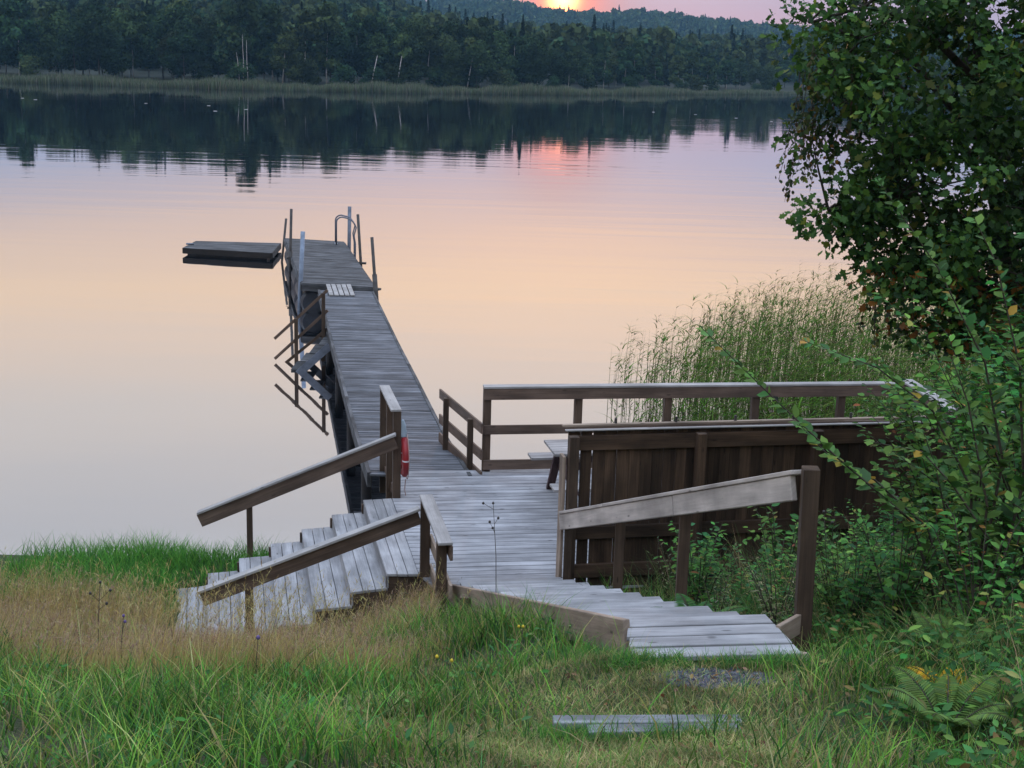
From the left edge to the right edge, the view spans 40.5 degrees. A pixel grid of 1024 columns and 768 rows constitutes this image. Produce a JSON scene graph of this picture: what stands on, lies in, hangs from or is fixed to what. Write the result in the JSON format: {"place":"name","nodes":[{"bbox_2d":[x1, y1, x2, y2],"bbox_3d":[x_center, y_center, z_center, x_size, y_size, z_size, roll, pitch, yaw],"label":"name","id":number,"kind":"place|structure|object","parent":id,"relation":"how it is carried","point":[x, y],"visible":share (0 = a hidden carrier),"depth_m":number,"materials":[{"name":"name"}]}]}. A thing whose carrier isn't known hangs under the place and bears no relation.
{"place":"outdoors","nodes":[
{"label":"outdoors","id":0,"kind":"place"},
{"bbox_2d":[0,63,955,92],"bbox_3d":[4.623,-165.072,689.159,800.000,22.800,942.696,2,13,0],"label":"shore","id":1,"kind":"structure","parent":0,"point":[156,73],"depth_m":304.70,"materials":[{"name":"green plant"}]},
{"bbox_2d":[0,0,37,74],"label":"birch tree","id":2,"kind":"object","parent":1,"relation":"on","point":[10,8],"visible":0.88,"depth_m":264.69,"materials":[{"name":"green plant"}]},
{"bbox_2d":[0,13,44,65],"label":"broadleaf tree","id":3,"kind":"object","parent":1,"relation":"on","point":[23,46],"visible":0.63,"depth_m":266.83,"materials":[{"name":"green plant"}]},
{"bbox_2d":[17,54,43,75],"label":"willow bush","id":4,"kind":"object","parent":1,"relation":"on","point":[26,68],"visible":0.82,"depth_m":260.72,"materials":[{"name":"green plant"}]},
{"bbox_2d":[37,14,73,74],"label":"broadleaf tree","id":5,"kind":"object","parent":1,"relation":"on","point":[51,29],"visible":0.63,"depth_m":265.23,"materials":[{"name":"green plant"}]},
{"bbox_2d":[52,19,93,75],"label":"broadleaf tree","id":6,"kind":"object","parent":1,"relation":"on","point":[65,34],"visible":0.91,"depth_m":260.72,"materials":[{"name":"green plant"}]},
{"bbox_2d":[68,0,128,72],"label":"broadleaf tree","id":7,"kind":"object","parent":1,"relation":"on","point":[91,5],"visible":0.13,"depth_m":262.85,"materials":[{"name":"green plant"}]},
{"bbox_2d":[73,8,125,73],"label":"broadleaf tree","id":8,"kind":"object","parent":1,"relation":"on","point":[99,27],"visible":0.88,"depth_m":255.35,"materials":[{"name":"green plant"}]},
{"bbox_2d":[92,33,132,75],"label":"broadleaf tree","id":9,"kind":"object","parent":1,"relation":"on","point":[106,56],"visible":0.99,"depth_m":255.71,"materials":[{"name":"green plant"}]},
{"bbox_2d":[104,8,138,76],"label":"broadleaf tree","id":10,"kind":"object","parent":1,"relation":"on","point":[119,21],"visible":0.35,"depth_m":262.02,"materials":[{"name":"green plant"}]},
{"bbox_2d":[116,8,147,76],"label":"birch tree","id":11,"kind":"object","parent":1,"relation":"on","point":[136,17],"visible":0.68,"depth_m":264.32,"materials":[{"name":"green plant"}]},
{"bbox_2d":[133,14,170,78],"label":"broadleaf tree","id":12,"kind":"object","parent":1,"relation":"on","point":[155,32],"visible":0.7,"depth_m":264.58,"materials":[{"name":"green plant"}]},
{"bbox_2d":[155,31,188,78],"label":"broadleaf tree","id":13,"kind":"object","parent":1,"relation":"on","point":[163,44],"visible":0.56,"depth_m":257.58,"materials":[{"name":"green plant"}]},
{"bbox_2d":[154,1,203,79],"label":"broadleaf tree","id":14,"kind":"object","parent":1,"relation":"on","point":[182,18],"visible":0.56,"depth_m":261.90,"materials":[{"name":"green plant"}]},
{"bbox_2d":[159,29,208,80],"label":"broadleaf tree","id":15,"kind":"object","parent":1,"relation":"on","point":[192,51],"visible":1,"depth_m":255.79,"materials":[{"name":"green plant"}]},
{"bbox_2d":[195,13,227,78],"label":"broadleaf tree","id":16,"kind":"object","parent":1,"relation":"on","point":[211,27],"visible":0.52,"depth_m":263.97,"materials":[{"name":"green plant"}]},
{"bbox_2d":[211,0,248,72],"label":"birch tree","id":17,"kind":"object","parent":1,"relation":"on","point":[223,53],"visible":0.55,"depth_m":259.98,"materials":[{"name":"green plant"}]},
{"bbox_2d":[223,59,257,82],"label":"willow bush","id":18,"kind":"object","parent":1,"relation":"on","point":[238,70],"visible":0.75,"depth_m":256.49,"materials":[{"name":"green plant"}]},
{"bbox_2d":[226,0,261,79],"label":"birch tree","id":19,"kind":"object","parent":1,"relation":"on","point":[246,10],"visible":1,"depth_m":256.02,"materials":[{"name":"green plant"}]},
{"bbox_2d":[250,20,272,76],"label":"birch tree","id":20,"kind":"object","parent":1,"relation":"on","point":[257,40],"visible":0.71,"depth_m":263.68,"materials":[{"name":"green plant"}]},
{"bbox_2d":[252,2,286,82],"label":"birch tree","id":21,"kind":"object","parent":1,"relation":"on","point":[270,13],"visible":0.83,"depth_m":262.42,"materials":[{"name":"green plant"}]},
{"bbox_2d":[269,32,304,84],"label":"broadleaf tree","id":22,"kind":"object","parent":1,"relation":"on","point":[296,69],"visible":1,"depth_m":255.37,"materials":[{"name":"green plant"}]},
{"bbox_2d":[289,7,319,70],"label":"birch tree","id":23,"kind":"object","parent":1,"relation":"on","point":[307,27],"visible":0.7,"depth_m":262.61,"materials":[{"name":"green plant"}]},
{"bbox_2d":[311,1,342,82],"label":"birch tree","id":24,"kind":"object","parent":1,"relation":"on","point":[329,21],"visible":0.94,"depth_m":263.93,"materials":[{"name":"green plant"}]},
{"bbox_2d":[313,19,352,78],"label":"broadleaf tree","id":25,"kind":"object","parent":1,"relation":"on","point":[338,44],"visible":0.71,"depth_m":265.95,"materials":[{"name":"green plant"}]},
{"bbox_2d":[329,62,357,84],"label":"willow bush","id":26,"kind":"object","parent":1,"relation":"on","point":[341,71],"visible":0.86,"depth_m":260.25,"materials":[{"name":"green plant"}]},
{"bbox_2d":[352,15,391,71],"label":"birch tree","id":27,"kind":"object","parent":1,"relation":"on","point":[374,26],"visible":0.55,"depth_m":268.02,"materials":[{"name":"green plant"}]},
{"bbox_2d":[347,11,400,70],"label":"broadleaf tree","id":28,"kind":"object","parent":1,"relation":"on","point":[390,30],"visible":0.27,"depth_m":273.94,"materials":[{"name":"green plant"}]},
{"bbox_2d":[366,31,389,82],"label":"birch tree","id":29,"kind":"object","parent":1,"relation":"on","point":[379,46],"visible":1,"depth_m":261.05,"materials":[{"name":"green plant"}]},
{"bbox_2d":[394,33,412,76],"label":"birch tree","id":30,"kind":"object","parent":1,"relation":"on","point":[403,54],"visible":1,"depth_m":263.08,"materials":[{"name":"green plant"}]},
{"bbox_2d":[390,19,430,82],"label":"broadleaf tree","id":31,"kind":"object","parent":1,"relation":"on","point":[412,71],"visible":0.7,"depth_m":269.80,"materials":[{"name":"green plant"}]},
{"bbox_2d":[415,25,443,85],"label":"birch tree","id":32,"kind":"object","parent":1,"relation":"on","point":[433,46],"visible":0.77,"depth_m":271.43,"materials":[{"name":"green plant"}]},
{"bbox_2d":[428,33,460,81],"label":"broadleaf tree","id":33,"kind":"object","parent":1,"relation":"on","point":[444,39],"visible":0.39,"depth_m":274.05,"materials":[{"name":"green plant"}]},
{"bbox_2d":[435,17,476,71],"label":"broadleaf tree","id":34,"kind":"object","parent":1,"relation":"on","point":[455,30],"visible":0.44,"depth_m":281.01,"materials":[{"name":"green plant"}]},
{"bbox_2d":[460,40,498,87],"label":"broadleaf tree","id":35,"kind":"object","parent":1,"relation":"on","point":[482,54],"visible":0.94,"depth_m":270.15,"materials":[{"name":"green plant"}]},
{"bbox_2d":[464,16,494,87],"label":"birch tree","id":36,"kind":"object","parent":1,"relation":"on","point":[476,32],"visible":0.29,"depth_m":276.97,"materials":[{"name":"green plant"}]},
{"bbox_2d":[486,31,517,79],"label":"broadleaf tree","id":37,"kind":"object","parent":1,"relation":"on","point":[499,45],"visible":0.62,"depth_m":280.28,"materials":[{"name":"green plant"}]},
{"bbox_2d":[0,0,1021,86],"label":"hillside wood","id":38,"kind":"object","parent":1,"relation":"on","point":[663,40],"visible":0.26,"depth_m":378.29,"materials":[{"name":"green plant"}]},
{"bbox_2d":[504,28,526,79],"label":"birch tree","id":39,"kind":"object","parent":1,"relation":"on","point":[511,33],"visible":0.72,"depth_m":285.41,"materials":[{"name":"green plant"}]},
{"bbox_2d":[520,42,551,85],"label":"broadleaf tree","id":40,"kind":"object","parent":1,"relation":"on","point":[538,54],"visible":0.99,"depth_m":280.81,"materials":[{"name":"green plant"}]},
{"bbox_2d":[594,47,614,88],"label":"birch tree","id":41,"kind":"object","parent":1,"relation":"on","point":[607,76],"visible":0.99,"depth_m":303.95,"materials":[{"name":"green plant"}]},
{"bbox_2d":[615,46,636,85],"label":"birch tree","id":42,"kind":"object","parent":1,"relation":"on","point":[624,55],"visible":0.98,"depth_m":310.26,"materials":[{"name":"green plant"}]},
{"bbox_2d":[0,82,1023,563],"bbox_3d":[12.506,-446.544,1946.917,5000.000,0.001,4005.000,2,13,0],"label":"lake","id":43,"kind":"structure","parent":0,"point":[148,384],"depth_m":42.48,"materials":[{"name":"liquid"}]},
{"bbox_2d":[182,241,280,259],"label":"swimming raft","id":44,"kind":"object","parent":43,"relation":"on","point":[252,250],"visible":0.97,"depth_m":42.92,"materials":[{"name":"grey wood"}]},
{"bbox_2d":[284,238,380,312],"bbox_3d":[-5.043,-2.982,37.827,2.080,0.822,9.492,-1,13,-13],"label":"floating pontoon","id":45,"kind":"object","parent":43,"relation":"on","point":[327,262],"visible":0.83,"depth_m":36.24,"materials":[{"name":"grey wood"}]},
{"bbox_2d":[318,289,471,494],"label":"jetty","id":46,"kind":"object","parent":43,"relation":"in","point":[369,357],"visible":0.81,"depth_m":23.42,"materials":[{"name":"grey wood"}]},
{"bbox_2d":[274,289,329,371],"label":"bathing stairs","id":47,"kind":"structure","parent":46,"relation":"attached to","point":[311,358],"depth_m":28.26,"materials":[{"name":"wood"}]},
{"bbox_2d":[438,389,482,474],"bbox_3d":[-0.733,0.795,18.573,0.094,1.052,1.978,-3,14,-18],"label":"jetty railing","id":48,"kind":"object","parent":46,"relation":"attached to","point":[468,443],"visible":0.8,"depth_m":18.48,"materials":[{"name":"brown wood"}]},
{"bbox_2d":[0,71,1002,96],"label":"reed belt","id":49,"kind":"object","parent":43,"relation":"on","point":[220,83],"visible":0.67,"depth_m":250.50,"materials":[{"name":"green plant"}]},
{"bbox_2d":[392,468,658,608],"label":"wooden deck","id":50,"kind":"structure","parent":43,"relation":"in","point":[524,535],"depth_m":15.98,"materials":[{"name":"grey wood"}]},
{"bbox_2d":[379,385,401,498],"bbox_3d":[-1.513,0.840,17.167,0.131,1.400,1.267,-1,13,-12],"label":"short railing","id":51,"kind":"object","parent":50,"relation":"attached to","point":[390,462],"visible":0.76,"depth_m":16.95,"materials":[{"name":"brown wood"}]},
{"bbox_2d":[401,420,409,495],"bbox_3d":[-1.287,0.873,16.567,0.087,0.923,0.553,-1,13,-10],"label":"lifebuoy","id":52,"kind":"object","parent":51,"relation":"hanging from","point":[405,458],"visible":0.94,"depth_m":16.40,"materials":[{"name":"red plastic"}]},
{"bbox_2d":[419,494,452,614],"bbox_3d":[-0.741,1.921,13.496,0.162,1.302,1.483,-1,13,-11],"label":"short railing","id":53,"kind":"object","parent":50,"relation":"attached to","point":[441,547],"visible":0.63,"depth_m":13.41,"materials":[{"name":"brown wood"}]},
{"bbox_2d":[528,439,616,507],"bbox_3d":[1.290,1.089,16.592,1.950,0.740,1.530,-1,13,-11],"label":"picnic table","id":54,"kind":"object","parent":50,"relation":"on","point":[556,448],"visible":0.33,"depth_m":16.64,"materials":[{"name":"grey wood"}]},
{"bbox_2d":[481,379,1003,471],"bbox_3d":[4.272,0.780,17.882,9.326,1.409,1.696,2,13,0],"label":"deck railing","id":55,"kind":"object","parent":50,"relation":"on","point":[668,392],"visible":0.35,"depth_m":17.90,"materials":[{"name":"brown wood"}]},
{"bbox_2d":[598,257,1022,422],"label":"reed bed","id":56,"kind":"object","parent":43,"relation":"on","point":[811,361],"visible":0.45,"depth_m":24.50,"materials":[{"name":"green plant"}]},
{"bbox_2d":[0,343,1023,767],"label":"ground","id":57,"kind":"structure","parent":0,"point":[262,759],"depth_m":6.89,"materials":[{"name":"green plant"}]},
{"bbox_2d":[0,524,284,632],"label":"shore sedge","id":58,"kind":"object","parent":57,"relation":"on","point":[121,558],"visible":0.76,"depth_m":16.38,"materials":[{"name":"green plant"}]},
{"bbox_2d":[0,547,544,690],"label":"dry grass","id":59,"kind":"structure","parent":57,"relation":"on","point":[54,618],"depth_m":10.44,"materials":[{"name":"beige plant"}]},
{"bbox_2d":[176,498,419,639],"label":"wooden staircase","id":60,"kind":"structure","parent":57,"relation":"on","point":[383,557],"depth_m":14.96,"materials":[{"name":"grey wood"}]},
{"bbox_2d":[197,432,397,557],"bbox_3d":[-2.562,1.424,16.577,2.386,1.773,0.152,1,13,-3],"label":"handrail","id":61,"kind":"object","parent":60,"relation":"attached to","point":[248,500],"visible":0.85,"depth_m":16.47,"materials":[{"name":"brown wood"}]},
{"bbox_2d":[196,506,420,630],"bbox_3d":[-2.029,2.144,13.967,2.250,1.784,0.125,-2,14,-14],"label":"handrail","id":62,"kind":"object","parent":60,"relation":"attached to","point":[343,543],"visible":0.69,"depth_m":13.84,"materials":[{"name":"brown wood"}]},
{"bbox_2d":[0,583,1023,767],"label":"ground herbs","id":63,"kind":"object","parent":57,"relation":"on","point":[985,752],"visible":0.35,"depth_m":6.63,"materials":[{"name":"green plant"}]},
{"bbox_2d":[446,577,808,660],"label":"ramp steps","id":64,"kind":"structure","parent":57,"relation":"on","point":[669,624],"depth_m":8.67,"materials":[{"name":"grey wood"}]},
{"bbox_2d":[559,465,819,651],"bbox_3d":[1.145,1.583,11.146,0.184,3.429,5.313,-2,13,-13],"label":"handrail","id":65,"kind":"object","parent":64,"relation":"on","point":[772,488],"visible":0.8,"depth_m":9.63,"materials":[{"name":"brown wood"}]},
{"bbox_2d":[552,714,741,731],"bbox_3d":[0.645,1.622,6.615,0.902,0.072,0.080,1,13,-2],"label":"step plank","id":66,"kind":"object","parent":57,"relation":"on","point":[620,718],"visible":0.46,"depth_m":6.60,"materials":[{"name":"grey wood"}]},
{"bbox_2d":[587,723,740,738],"bbox_3d":[0.714,1.641,6.519,0.722,0.072,0.080,1,13,-3],"label":"step plank","id":67,"kind":"object","parent":57,"relation":"on","point":[639,727],"visible":0.3,"depth_m":6.50,"materials":[{"name":"grey wood"}]},
{"bbox_2d":[341,661,1023,767],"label":"fallen leaves","id":68,"kind":"object","parent":57,"relation":"on","point":[692,706],"visible":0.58,"depth_m":6.43,"materials":[{"name":"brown plant"}]},
{"bbox_2d":[660,521,730,582],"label":"bramble bush","id":69,"kind":"object","parent":57,"relation":"on","point":[700,543],"visible":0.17,"depth_m":12.82,"materials":[{"name":"green plant"}]},
{"bbox_2d":[653,522,751,606],"bbox_3d":[1.582,1.643,11.537,0.657,0.950,0.713,-2,14,-14],"label":"bramble bush","id":70,"kind":"object","parent":57,"relation":"on","point":[706,569],"visible":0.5,"depth_m":11.45,"materials":[{"name":"green plant"}]},
{"bbox_2d":[649,665,777,688],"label":"gravel","id":71,"kind":"structure","parent":57,"relation":"on","point":[727,674],"depth_m":7.38,"materials":[{"name":"grey gravel"}]},
{"bbox_2d":[713,554,776,614],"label":"bramble bush","id":72,"kind":"object","parent":57,"relation":"on","point":[737,598],"visible":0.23,"depth_m":11.06,"materials":[{"name":"green plant"}]},
{"bbox_2d":[732,529,796,611],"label":"bramble bush","id":73,"kind":"object","parent":57,"relation":"on","point":[786,571],"visible":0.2,"depth_m":10.78,"materials":[{"name":"green plant"}]},
{"bbox_2d":[732,543,826,621],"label":"bramble bush","id":74,"kind":"object","parent":57,"relation":"on","point":[761,591],"visible":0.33,"depth_m":9.99,"materials":[{"name":"green plant"}]},
{"bbox_2d":[739,556,829,624],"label":"bramble bush","id":75,"kind":"object","parent":57,"relation":"on","point":[773,618],"visible":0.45,"depth_m":9.48,"materials":[{"name":"green plant"}]},
{"bbox_2d":[555,412,1019,601],"bbox_3d":[4.632,1.484,14.578,8.480,2.455,0.214,-1,13,-11],"label":"board fence","id":76,"kind":"object","parent":57,"relation":"on","point":[645,461],"visible":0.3,"depth_m":13.96,"materials":[{"name":"brown wood"}]},
{"bbox_2d":[744,503,831,589],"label":"bramble bush","id":77,"kind":"object","parent":57,"relation":"on","point":[793,547],"visible":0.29,"depth_m":11.22,"materials":[{"name":"green plant"}]},
{"bbox_2d":[739,548,848,612],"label":"bramble bush","id":78,"kind":"object","parent":57,"relation":"on","point":[767,583],"visible":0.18,"depth_m":10.42,"materials":[{"name":"green plant"}]},
{"bbox_2d":[596,513,1023,723],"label":"rank grass","id":79,"kind":"structure","parent":57,"relation":"on","point":[816,614],"depth_m":8.95,"materials":[{"name":"green plant"}]},
{"bbox_2d":[790,530,873,611],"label":"bramble bush","id":80,"kind":"object","parent":57,"relation":"on","point":[842,564],"visible":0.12,"depth_m":9.88,"materials":[{"name":"green plant"}]},
{"bbox_2d":[814,535,882,641],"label":"bramble bush","id":81,"kind":"object","parent":57,"relation":"on","point":[826,596],"visible":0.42,"depth_m":9.38,"materials":[{"name":"green plant"}]},
{"bbox_2d":[816,500,881,571],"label":"bramble bush","id":82,"kind":"object","parent":57,"relation":"on","point":[867,518],"visible":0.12,"depth_m":12.18,"materials":[{"name":"green plant"}]},
{"bbox_2d":[822,529,895,645],"bbox_3d":[2.249,1.363,8.989,0.412,0.829,0.520,-1,13,-11],"label":"bramble bush","id":83,"kind":"object","parent":57,"relation":"on","point":[858,584],"visible":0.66,"depth_m":8.96,"materials":[{"name":"green plant"}]},
{"bbox_2d":[696,176,1023,631],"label":"sallow bush","id":84,"kind":"object","parent":57,"relation":"on","point":[1011,512],"visible":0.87,"depth_m":8.26,"materials":[{"name":"green plant"}]},
{"bbox_2d":[832,498,941,584],"bbox_3d":[3.172,1.492,11.546,1.119,0.961,1.045,-2,14,-17],"label":"bramble bush","id":85,"kind":"object","parent":57,"relation":"on","point":[864,526],"visible":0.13,"depth_m":11.56,"materials":[{"name":"green plant"}]},
{"bbox_2d":[759,0,1023,388],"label":"oak tree","id":86,"kind":"object","parent":57,"relation":"on","point":[937,138],"visible":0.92,"depth_m":11.79,"materials":[{"name":"green plant"}]},
{"bbox_2d":[838,509,944,606],"bbox_3d":[2.715,1.398,10.009,0.717,0.960,0.812,4,13,11],"label":"bramble bush","id":87,"kind":"object","parent":57,"relation":"on","point":[845,540],"visible":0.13,"depth_m":9.96,"materials":[{"name":"green plant"}]},
{"bbox_2d":[849,495,965,647],"bbox_3d":[2.416,1.212,8.565,0.510,1.028,0.645,-4,14,-22],"label":"bramble bush","id":88,"kind":"object","parent":57,"relation":"on","point":[902,567],"visible":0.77,"depth_m":8.52,"materials":[{"name":"green plant"}]},
{"bbox_2d":[894,494,966,603],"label":"bramble bush","id":89,"kind":"object","parent":57,"relation":"on","point":[926,537],"visible":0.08,"depth_m":9.93,"materials":[{"name":"green plant"}]},
{"bbox_2d":[852,328,1023,540],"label":"bramble bush","id":90,"kind":"object","parent":57,"relation":"on","point":[919,494],"visible":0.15,"depth_m":11.43,"materials":[{"name":"green plant"}]},
{"bbox_2d":[876,665,1012,740],"bbox_3d":[1.950,1.513,6.280,0.627,0.260,0.590,2,13,0],"label":"fern","id":91,"kind":"object","parent":57,"relation":"on","point":[972,719],"visible":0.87,"depth_m":6.35,"materials":[{"name":"green plant"}]},
{"bbox_2d":[873,292,1023,505],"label":"bramble bush","id":92,"kind":"object","parent":57,"relation":"on","point":[947,383],"visible":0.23,"depth_m":10.64,"materials":[{"name":"green plant"}]},
{"bbox_2d":[903,611,998,658],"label":"fern","id":93,"kind":"object","parent":57,"relation":"on","point":[936,618],"visible":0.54,"depth_m":7.78,"materials":[{"name":"green plant"}]},
{"bbox_2d":[892,350,1021,472],"bbox_3d":[4.431,0.853,11.714,2.575,2.210,2.404,-6,15,-29],"label":"bramble bush","id":94,"kind":"object","parent":57,"relation":"on","point":[980,398],"visible":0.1,"depth_m":11.76,"materials":[{"name":"green plant"}]},
{"bbox_2d":[911,498,1023,651],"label":"bramble bush","id":95,"kind":"object","parent":57,"relation":"on","point":[974,578],"visible":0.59,"depth_m":7.96,"materials":[{"name":"green plant"}]},
{"bbox_2d":[915,387,1023,577],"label":"bramble bush","id":96,"kind":"object","parent":57,"relation":"on","point":[1016,460],"visible":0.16,"depth_m":9.82,"materials":[{"name":"green plant"}]},
{"bbox_2d":[927,498,1016,619],"bbox_3d":[2.938,1.242,8.902,0.624,0.995,0.494,0,13,-9],"label":"bramble bush","id":97,"kind":"object","parent":57,"relation":"on","point":[951,587],"visible":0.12,"depth_m":8.85,"materials":[{"name":"green plant"}]},
{"bbox_2d":[933,266,1023,432],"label":"bramble bush","id":98,"kind":"object","parent":57,"relation":"on","point":[1000,359],"visible":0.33,"depth_m":11.11,"materials":[{"name":"green plant"}]},
{"bbox_2d":[946,290,1023,476],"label":"bramble bush","id":99,"kind":"object","parent":57,"relation":"on","point":[999,341],"visible":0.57,"depth_m":10.62,"materials":[{"name":"green plant"}]},
{"bbox_2d":[965,518,1023,630],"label":"bramble bush","id":100,"kind":"object","parent":57,"relation":"on","point":[1019,572],"visible":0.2,"depth_m":8.44,"materials":[{"name":"green plant"}]},
{"bbox_2d":[273,646,1023,767],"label":"path grass","id":101,"kind":"structure","parent":0,"point":[669,753],"depth_m":6.57,"materials":[{"name":"green plant"}]},
{"bbox_2d":[426,0,1022,31],"label":"sky","id":102,"kind":"structure","parent":0,"point":[757,11],"materials":[{"name":"pink"}]},
{"bbox_3d":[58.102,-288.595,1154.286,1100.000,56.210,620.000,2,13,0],"label":"hills","id":103,"kind":"structure","parent":0,"visible":0},
{"bbox_2d":[406,0,1023,48],"bbox_3d":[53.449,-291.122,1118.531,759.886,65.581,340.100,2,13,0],"label":"ridge wood","id":104,"kind":"object","parent":103,"relation":"on","point":[681,22],"visible":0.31,"depth_m":1138.35,"materials":[{"name":"green plant"}]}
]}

